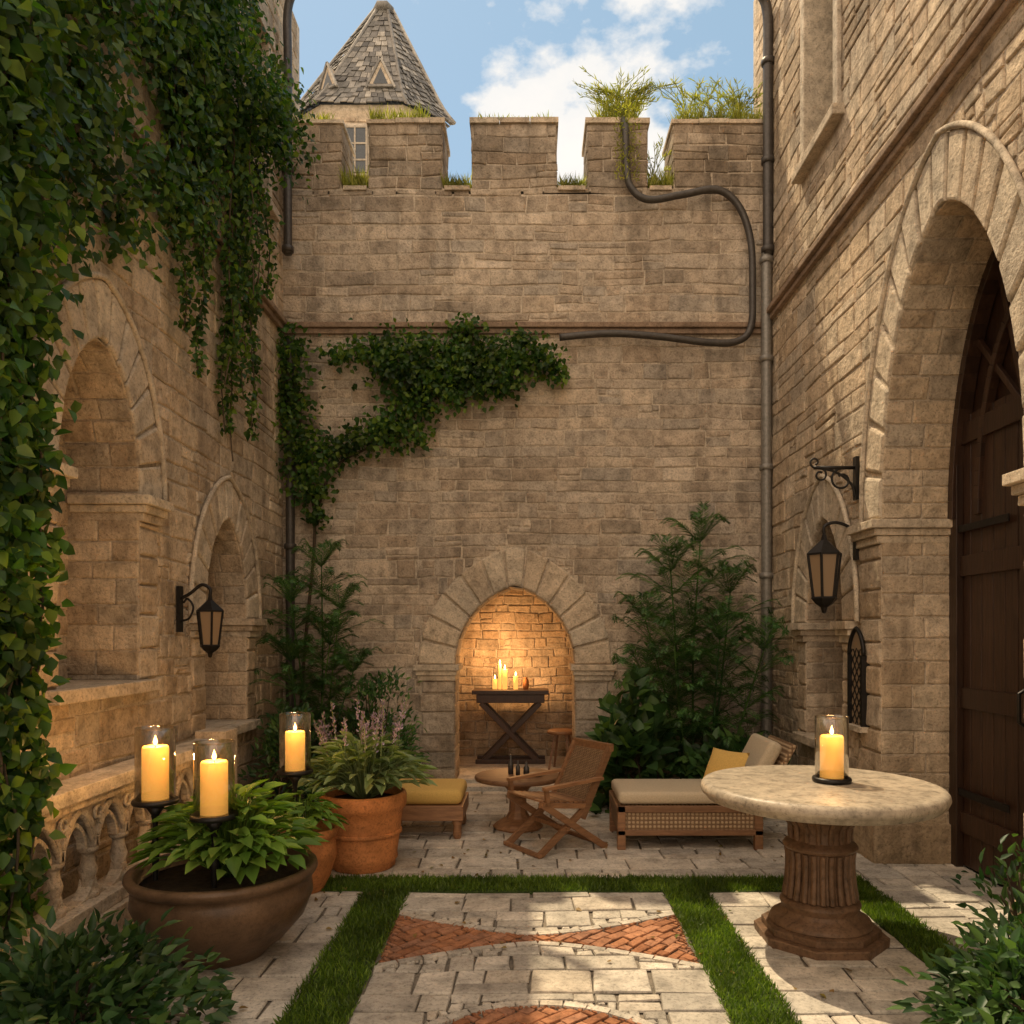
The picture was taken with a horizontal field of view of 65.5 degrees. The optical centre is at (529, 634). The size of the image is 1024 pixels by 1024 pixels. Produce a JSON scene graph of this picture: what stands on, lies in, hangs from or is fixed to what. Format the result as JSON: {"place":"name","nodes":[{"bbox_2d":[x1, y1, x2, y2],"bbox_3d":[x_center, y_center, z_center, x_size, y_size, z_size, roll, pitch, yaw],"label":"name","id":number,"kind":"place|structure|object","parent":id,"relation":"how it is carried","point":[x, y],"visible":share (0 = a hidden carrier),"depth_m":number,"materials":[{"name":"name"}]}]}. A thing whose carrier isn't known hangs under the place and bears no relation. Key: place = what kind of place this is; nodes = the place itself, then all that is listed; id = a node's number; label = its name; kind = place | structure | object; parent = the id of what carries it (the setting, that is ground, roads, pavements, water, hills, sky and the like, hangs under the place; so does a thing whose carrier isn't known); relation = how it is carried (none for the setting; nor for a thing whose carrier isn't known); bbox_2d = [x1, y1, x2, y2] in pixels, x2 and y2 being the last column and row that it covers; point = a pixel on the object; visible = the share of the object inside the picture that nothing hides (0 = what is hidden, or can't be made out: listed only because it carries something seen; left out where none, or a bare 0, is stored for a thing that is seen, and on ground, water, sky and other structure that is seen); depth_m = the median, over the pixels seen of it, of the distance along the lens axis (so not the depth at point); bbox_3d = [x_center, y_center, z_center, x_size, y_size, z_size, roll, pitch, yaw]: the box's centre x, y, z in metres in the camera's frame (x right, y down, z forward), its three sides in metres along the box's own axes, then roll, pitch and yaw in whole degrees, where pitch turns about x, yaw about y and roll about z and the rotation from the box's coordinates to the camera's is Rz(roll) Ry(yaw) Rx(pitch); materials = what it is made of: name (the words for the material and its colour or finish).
{"place":"outdoors","nodes":[
{"label":"outdoors","id":0,"kind":"place"},
{"bbox_2d":[299,0,455,176],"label":"castle tower","id":1,"kind":"structure","parent":0,"point":[375,62],"depth_m":19.47,"materials":[{"name":"stone"}]},
{"bbox_2d":[292,0,753,183],"label":"sky","id":2,"kind":"structure","parent":0,"point":[522,58],"materials":[{"name":"blue"}]},
{"bbox_2d":[86,790,1014,1023],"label":"flagstone paving","id":3,"kind":"structure","parent":0,"point":[458,984],"depth_m":4.09,"materials":[{"name":"beige stone"}]},
{"bbox_2d":[0,728,236,994],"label":"stone balustrade","id":4,"kind":"object","parent":3,"relation":"on","point":[86,805],"visible":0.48,"depth_m":4.05,"materials":[{"name":"beige stone"}]},
{"bbox_2d":[0,906,237,1023],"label":"leafy shrub","id":5,"kind":"object","parent":3,"relation":"on","point":[53,978],"visible":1,"depth_m":2.92,"materials":[{"name":"green plant"}]},
{"bbox_2d":[20,0,298,915],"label":"masonry","id":6,"kind":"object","parent":3,"relation":"on","point":[90,736],"visible":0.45,"depth_m":5.78,"materials":[{"name":"stone"}]},
{"bbox_2d":[22,271,173,688],"bbox_3d":[-2.744,-0.924,4.720,0.588,2.429,1.577,0,0,0],"label":"arch surround","id":7,"kind":"object","parent":6,"relation":"attached to","point":[116,497],"visible":0.66,"depth_m":5.16,"materials":[{"name":"stone"}]},
{"bbox_2d":[0,0,320,961],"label":"ivy vine","id":8,"kind":"object","parent":6,"relation":"attached to","point":[44,96],"visible":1,"depth_m":4.10,"materials":[{"name":"green plant"}]},
{"bbox_2d":[41,0,287,734],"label":"trim","id":9,"kind":"structure","parent":6,"relation":"attached to","point":[82,692],"depth_m":5.18,"materials":[{"name":"stone"}]},
{"bbox_2d":[176,583,223,657],"bbox_3d":[-2.365,-0.104,5.720,0.330,0.537,0.173,0,0,0],"label":"wall lantern","id":10,"kind":"object","parent":6,"relation":"attached to","point":[209,613],"depth_m":5.69,"materials":[{"name":"metal"}]},
{"bbox_2d":[188,475,266,734],"bbox_3d":[-2.734,-0.289,6.670,0.568,2.099,1.557,0,0,0],"label":"arch surround","id":11,"kind":"object","parent":6,"relation":"attached to","point":[224,556],"visible":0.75,"depth_m":7.08,"materials":[{"name":"stone"}]},
{"bbox_2d":[282,0,294,255],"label":"drainpipe","id":12,"kind":"object","parent":6,"relation":"attached to","point":[287,248],"visible":0.64,"depth_m":8.01,"materials":[{"name":"grey metal"}]},
{"bbox_2d":[284,339,296,711],"bbox_3d":[-2.440,-0.750,8.100,0.126,4.500,0.123,0,0,0],"label":"drainpipe","id":13,"kind":"object","parent":6,"relation":"attached to","point":[289,544],"visible":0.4,"depth_m":8.06,"materials":[{"name":"grey metal"}]},
{"bbox_2d":[122,776,328,969],"bbox_3d":[-1.503,1.160,3.994,0.963,0.880,0.942,0,0,0],"label":"bowl planter","id":14,"kind":"object","parent":3,"relation":"on","point":[251,906],"visible":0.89,"depth_m":3.75,"materials":[{"name":"brown ceramic"}]},
{"bbox_2d":[131,725,178,880],"bbox_3d":[-1.850,0.877,3.930,0.218,0.845,0.218,0,0,0],"label":"candle lantern","id":15,"kind":"object","parent":14,"relation":"in","point":[155,799],"visible":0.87,"depth_m":3.88,"materials":[{"name":"yellow wax"}]},
{"bbox_2d":[189,739,238,888],"bbox_3d":[-1.500,0.902,3.780,0.218,0.795,0.218,0,0,0],"label":"candle lantern","id":16,"kind":"object","parent":14,"relation":"in","point":[214,813],"visible":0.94,"depth_m":3.73,"materials":[{"name":"yellow wax"}]},
{"bbox_2d":[238,698,328,813],"bbox_3d":[-2.117,1.101,6.968,0.821,1.114,1.087,0,0,16],"label":"leafy shrub","id":17,"kind":"object","parent":3,"relation":"on","point":[289,720],"visible":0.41,"depth_m":6.87,"materials":[{"name":"green plant"}]},
{"bbox_2d":[267,790,348,893],"bbox_3d":[-1.409,1.282,4.986,0.558,0.636,0.566,0,0,0],"label":"terracotta planter","id":18,"kind":"object","parent":3,"relation":"on","point":[326,853],"visible":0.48,"depth_m":4.91,"materials":[{"name":"ceramic"}]},
{"bbox_2d":[277,712,312,815],"bbox_3d":[-1.470,0.895,4.980,0.222,0.810,0.222,0,0,0],"label":"candle lantern","id":19,"kind":"object","parent":18,"relation":"in","point":[295,770],"visible":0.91,"depth_m":4.93,"materials":[{"name":"yellow wax"}]},
{"bbox_2d":[248,538,385,797],"bbox_3d":[-1.948,0.329,7.497,1.226,2.545,1.125,0,0,0],"label":"feathery palm","id":20,"kind":"object","parent":3,"relation":"on","point":[338,658],"visible":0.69,"depth_m":7.46,"materials":[{"name":"green plant"}]},
{"bbox_2d":[288,698,437,874],"bbox_3d":[-1.133,1.011,5.507,1.015,1.179,1.004,0,0,0],"label":"terracotta planter","id":21,"kind":"object","parent":3,"relation":"on","point":[366,794],"visible":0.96,"depth_m":5.33,"materials":[{"name":"ceramic"}]},
{"bbox_2d":[321,665,432,787],"bbox_3d":[-1.436,0.970,7.511,1.116,1.369,0.957,0,0,0],"label":"leafy shrub","id":22,"kind":"object","parent":3,"relation":"on","point":[371,708],"visible":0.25,"depth_m":7.49,"materials":[{"name":"green plant"}]},
{"bbox_2d":[400,779,468,838],"bbox_3d":[-0.836,1.405,6.476,0.633,0.390,0.573,0,0,0],"label":"cushioned bench","id":23,"kind":"object","parent":3,"relation":"on","point":[445,800],"visible":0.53,"depth_m":6.21,"materials":[{"name":"fabric"}]},
{"bbox_2d":[413,547,616,778],"bbox_3d":[-0.155,0.350,8.384,2.080,2.500,0.568,0,0,0],"label":"arch surround","id":24,"kind":"object","parent":3,"relation":"on","point":[438,669],"visible":0.88,"depth_m":8.17,"materials":[{"name":"stone"}]},
{"bbox_2d":[475,754,558,832],"bbox_3d":[-0.100,1.298,6.600,0.720,0.603,0.720,0,0,0],"label":"coffee table","id":25,"kind":"object","parent":3,"relation":"on","point":[515,818],"visible":0.71,"depth_m":6.51,"materials":[{"name":"brown wood"}]},
{"bbox_2d":[282,117,762,789],"bbox_3d":[0.000,-1.855,8.461,5.400,6.922,0.598,0,0,0],"label":"rubble masonry","id":26,"kind":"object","parent":3,"relation":"on","point":[602,463],"visible":0.71,"depth_m":8.19,"materials":[{"name":"stone"}]},
{"bbox_2d":[271,311,571,728],"bbox_3d":[-1.235,-0.884,7.958,3.314,4.770,0.459,0,0,0],"label":"climbing vine","id":27,"kind":"object","parent":26,"relation":"attached to","point":[453,382],"visible":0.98,"depth_m":8.00,"materials":[{"name":"green plant"}]},
{"bbox_2d":[457,590,572,792],"bbox_3d":[-0.150,0.135,9.085,2.800,2.970,1.930,0,0,0],"label":"alcove room","id":28,"kind":"object","parent":26,"relation":"in","point":[522,634],"visible":0.14,"depth_m":9.94,"materials":[{"name":"stone"}]},
{"bbox_2d":[472,661,548,763],"bbox_3d":[-0.230,0.907,9.510,0.900,1.225,0.420,0,0,0],"label":"console table","id":29,"kind":"object","parent":28,"relation":"on","point":[501,693],"visible":0.98,"depth_m":9.34,"materials":[{"name":"brown wood"}]},
{"bbox_2d":[547,728,571,769],"bbox_3d":[0.360,1.294,8.980,0.330,0.448,0.330,0,0,0],"label":"wooden stool","id":30,"kind":"object","parent":28,"relation":"on","point":[556,732],"visible":0.8,"depth_m":8.91,"materials":[{"name":"brown wood"}]},
{"bbox_2d":[283,322,760,334],"bbox_3d":[-0.040,-3.145,8.162,4.980,0.110,0.075,0,0,0],"label":"string course","id":31,"kind":"object","parent":26,"relation":"attached to","point":[558,328],"visible":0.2,"depth_m":8.14,"materials":[{"name":"stone"}]},
{"bbox_2d":[293,90,762,187],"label":"wall grass","id":32,"kind":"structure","parent":26,"relation":"on","point":[358,179],"depth_m":8.18,"materials":[{"name":"green plant"}]},
{"bbox_2d":[559,114,755,346],"bbox_3d":[1.297,-4.175,8.183,2.000,2.498,0.287,0,0,0],"label":"conduit pipe","id":33,"kind":"object","parent":26,"relation":"attached to","point":[731,197],"visible":1,"depth_m":8.05,"materials":[{"name":"grey metal"}]},
{"bbox_2d":[573,66,762,184],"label":"wall weeds","id":34,"kind":"object","parent":26,"relation":"on","point":[638,91],"depth_m":8.28,"materials":[{"name":"green plant"}]},
{"bbox_2d":[379,913,698,1023],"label":"brick inlay","id":35,"kind":"object","parent":3,"relation":"on","point":[660,930],"visible":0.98,"depth_m":4.12,"materials":[{"name":"brick"}]},
{"bbox_2d":[239,801,872,1008],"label":"fallen leaves","id":36,"kind":"object","parent":3,"relation":"on","point":[578,908],"visible":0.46,"depth_m":4.57,"materials":[{"name":"brown plant"}]},
{"bbox_2d":[503,737,613,858],"bbox_3d":[0.212,1.220,6.029,0.698,0.788,0.522,0,0,-34],"label":"folding chair","id":37,"kind":"object","parent":3,"relation":"on","point":[581,770],"visible":1,"depth_m":6.02,"materials":[{"name":"brown wood"}]},
{"bbox_2d":[584,664,686,814],"bbox_3d":[0.936,1.009,7.331,1.111,1.501,1.204,0,0,0],"label":"leafy shrub","id":38,"kind":"object","parent":3,"relation":"on","point":[633,731],"visible":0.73,"depth_m":7.13,"materials":[{"name":"green plant"}]},
{"bbox_2d":[271,871,1019,1023],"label":"lawn strips","id":39,"kind":"object","parent":3,"relation":"on","point":[746,993],"visible":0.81,"depth_m":4.29,"materials":[{"name":"green plant"}]},
{"bbox_2d":[609,501,796,778],"bbox_3d":[1.611,0.157,7.529,1.724,2.893,1.282,0,0,0],"label":"feathery palm","id":40,"kind":"object","parent":3,"relation":"on","point":[692,654],"visible":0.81,"depth_m":7.55,"materials":[{"name":"green plant"}]},
{"bbox_2d":[609,733,796,850],"bbox_3d":[1.314,1.198,6.182,1.339,0.804,0.676,0,0,0],"label":"chaise longue","id":41,"kind":"object","parent":3,"relation":"on","point":[663,807],"visible":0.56,"depth_m":5.92,"materials":[{"name":"beige fabric"}]},
{"bbox_2d":[674,725,791,817],"bbox_3d":[1.822,1.256,7.226,1.253,0.923,1.157,0,0,0],"label":"leafy shrub","id":42,"kind":"object","parent":3,"relation":"on","point":[698,757],"visible":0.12,"depth_m":7.12,"materials":[{"name":"green plant"}]},
{"bbox_2d":[700,765,951,960],"bbox_3d":[1.530,1.190,4.200,1.234,0.820,1.234,0,0,0],"label":"pedestal table","id":43,"kind":"object","parent":3,"relation":"on","point":[816,913],"visible":1,"depth_m":4.03,"materials":[{"name":"stone"}]},
{"bbox_2d":[812,714,851,784],"bbox_3d":[1.600,0.607,4.220,0.202,0.355,0.202,0,0,0],"label":"candle lantern","id":44,"kind":"object","parent":43,"relation":"on","point":[831,758],"visible":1,"depth_m":4.17,"materials":[{"name":"yellow wax"}]},
{"bbox_2d":[753,0,1023,768],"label":"masonry","id":45,"kind":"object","parent":3,"relation":"on","point":[895,54],"visible":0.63,"depth_m":6.23,"materials":[{"name":"stone"}]},
{"bbox_2d":[759,252,773,737],"bbox_3d":[2.400,-1.190,8.080,0.140,5.380,0.136,0,0,0],"label":"drainpipe","id":46,"kind":"object","parent":45,"relation":"attached to","point":[766,467],"visible":0.88,"depth_m":8.04,"materials":[{"name":"metal"}]},
{"bbox_2d":[758,0,774,254],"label":"drainpipe","id":47,"kind":"object","parent":45,"relation":"attached to","point":[768,157],"visible":0.98,"depth_m":8.02,"materials":[{"name":"grey metal"}]},
{"bbox_2d":[787,474,859,747],"bbox_3d":[2.644,-0.240,6.660,0.548,2.219,1.478,0,0,0],"label":"arch surround","id":48,"kind":"object","parent":45,"relation":"attached to","point":[822,649],"visible":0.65,"depth_m":7.07,"materials":[{"name":"stone"}]},
{"bbox_2d":[807,521,858,613],"bbox_3d":[2.259,-0.506,5.950,0.382,0.692,0.229,0,0,0],"label":"wall lantern","id":49,"kind":"object","parent":45,"relation":"attached to","point":[824,556],"depth_m":5.89,"materials":[{"name":"metal"}]},
{"bbox_2d":[809,456,858,499],"bbox_3d":[2.269,-1.170,5.950,0.362,0.320,0.060,0,0,0],"label":"iron wall bracket","id":50,"kind":"object","parent":45,"relation":"attached to","point":[854,485],"visible":0.99,"depth_m":5.94,"materials":[{"name":"black metal"}]},
{"bbox_2d":[844,626,870,732],"bbox_3d":[2.430,0.322,5.915,0.080,0.776,0.291,0,0,0],"label":"leaded window","id":51,"kind":"structure","parent":45,"relation":"attached to","point":[857,665],"depth_m":5.91,"materials":[{"name":"metal"}]},
{"bbox_2d":[846,120,1023,823],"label":"arch surround","id":52,"kind":"object","parent":3,"relation":"on","point":[968,173],"visible":0.88,"depth_m":5.52,"materials":[{"name":"stone"}]},
{"bbox_2d":[948,249,1023,892],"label":"wooden door","id":53,"kind":"structure","parent":52,"relation":"attached to","point":[986,660],"depth_m":5.17,"materials":[{"name":"brown wood"}]},
{"bbox_2d":[885,888,1023,1023],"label":"leafy shrub","id":54,"kind":"object","parent":3,"relation":"on","point":[998,972],"visible":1,"depth_m":2.98,"materials":[{"name":"green plant"}]},
{"bbox_2d":[950,833,1023,967],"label":"leafy shrub","id":55,"kind":"object","parent":3,"relation":"on","point":[1018,904],"visible":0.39,"depth_m":3.51,"materials":[{"name":"green plant"}]},
{"bbox_2d":[916,864,1009,918],"bbox_3d":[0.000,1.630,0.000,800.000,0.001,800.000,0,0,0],"label":"ground","id":56,"kind":"structure","parent":0,"point":[1000,885],"depth_m":5.33,"materials":[{"name":"beige stone"}]},
{"bbox_3d":[-4.785,-2.550,3.650,4.430,8.300,10.300,0,0,0],"label":"building body","id":57,"kind":"object","parent":56,"relation":"on","visible":0},
{"bbox_2d":[57,428,73,679],"bbox_3d":[-3.051,-0.735,4.720,0.119,2.250,1.100,0,0,0],"label":"niche back","id":58,"kind":"object","parent":57,"relation":"attached to","point":[62,519],"visible":0.08,"depth_m":5.12,"materials":[{"name":"stone"}]},
{"bbox_3d":[4.745,-2.700,3.650,4.510,8.600,10.300,0,0,0],"label":"building body","id":59,"kind":"object","parent":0,"visible":0},
{"bbox_2d":[766,0,1021,922],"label":"trim","id":60,"kind":"structure","parent":59,"relation":"attached to","point":[822,109],"depth_m":5.98,"materials":[{"name":"stone"}]}
]}

